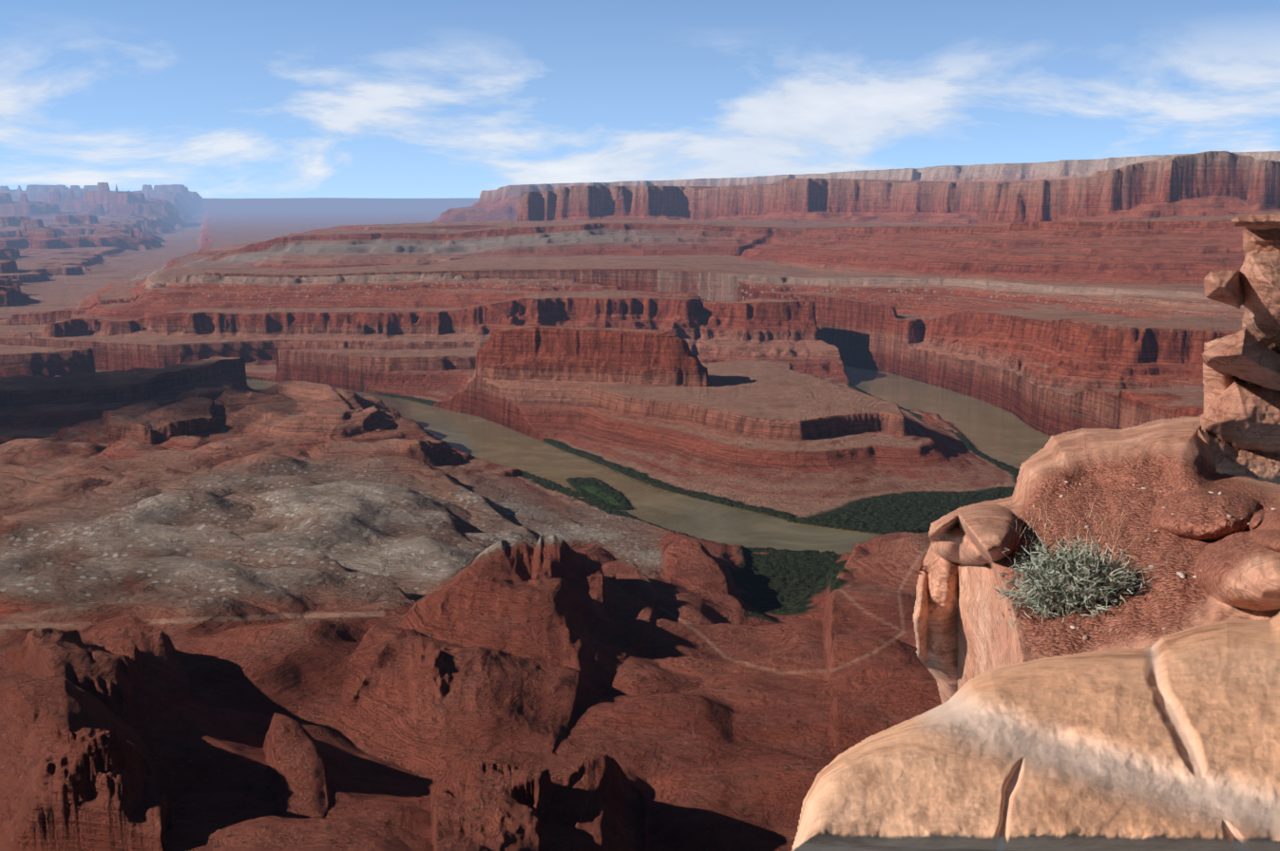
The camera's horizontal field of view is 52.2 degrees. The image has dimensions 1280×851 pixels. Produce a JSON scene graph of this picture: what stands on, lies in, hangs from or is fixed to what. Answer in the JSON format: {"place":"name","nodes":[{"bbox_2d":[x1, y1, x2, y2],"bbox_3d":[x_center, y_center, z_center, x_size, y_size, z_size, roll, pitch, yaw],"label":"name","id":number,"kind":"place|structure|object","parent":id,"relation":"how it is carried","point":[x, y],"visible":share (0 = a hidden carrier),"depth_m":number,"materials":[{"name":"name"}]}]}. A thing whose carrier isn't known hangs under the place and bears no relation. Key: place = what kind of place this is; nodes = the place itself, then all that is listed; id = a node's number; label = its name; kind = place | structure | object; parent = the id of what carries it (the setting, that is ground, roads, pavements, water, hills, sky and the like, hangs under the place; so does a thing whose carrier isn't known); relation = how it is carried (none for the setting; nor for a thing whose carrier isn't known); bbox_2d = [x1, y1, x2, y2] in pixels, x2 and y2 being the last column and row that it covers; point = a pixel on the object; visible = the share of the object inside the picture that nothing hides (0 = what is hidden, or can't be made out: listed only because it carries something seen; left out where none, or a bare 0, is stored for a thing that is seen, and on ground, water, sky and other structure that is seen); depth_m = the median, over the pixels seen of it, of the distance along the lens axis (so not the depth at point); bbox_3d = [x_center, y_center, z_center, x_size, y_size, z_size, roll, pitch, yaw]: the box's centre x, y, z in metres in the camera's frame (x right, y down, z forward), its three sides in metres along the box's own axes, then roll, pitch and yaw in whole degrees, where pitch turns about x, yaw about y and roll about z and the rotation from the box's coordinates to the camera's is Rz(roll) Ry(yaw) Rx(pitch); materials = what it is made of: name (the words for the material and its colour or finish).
{"place":"outdoors","nodes":[
{"label":"outdoors","id":0,"kind":"place"},
{"bbox_2d":[95,366,1050,554],"bbox_3d":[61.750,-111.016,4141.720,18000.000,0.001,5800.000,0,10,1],"label":"river water","id":1,"kind":"structure","parent":0,"point":[1000,434],"depth_m":3130.12,"materials":[{"name":"green liquid"}]},
{"bbox_2d":[0,151,1279,850],"bbox_3d":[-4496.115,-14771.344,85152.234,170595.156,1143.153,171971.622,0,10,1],"label":"canyon terrain","id":2,"kind":"structure","parent":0,"point":[308,601],"depth_m":2746.15,"materials":[{"name":"red stone"}]},
{"bbox_2d":[0,0,1279,198],"label":"sky","id":3,"kind":"structure","parent":0,"point":[215,99],"materials":[{"name":"blue"}]},
{"bbox_2d":[790,611,1279,850],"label":"rock slab","id":4,"kind":"structure","parent":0,"point":[1170,742],"depth_m":1.31,"materials":[{"name":"beige stone"}]},
{"bbox_2d":[913,416,1279,704],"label":"rim ledge","id":5,"kind":"object","parent":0,"point":[963,636],"visible":0.71,"depth_m":9.92,"materials":[{"name":"stone"}]},
{"bbox_2d":[993,498,1159,630],"bbox_3d":[3.022,0.914,9.185,1.116,0.808,2.976,2,10,12],"label":"sagebrush shrub","id":6,"kind":"object","parent":5,"relation":"on","point":[1061,579],"visible":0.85,"depth_m":8.18,"materials":[{"name":"green plant"}]},
{"bbox_2d":[1030,480,1276,645],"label":"pebbles","id":7,"kind":"object","parent":5,"relation":"on","point":[1179,574],"visible":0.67,"depth_m":8.44,"materials":[{"name":"beige stone"}]},
{"bbox_2d":[1198,213,1279,484],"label":"rim rocks","id":8,"kind":"object","parent":5,"relation":"on","point":[1239,433],"visible":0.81,"depth_m":12.08,"materials":[{"name":"stone"}]}
]}

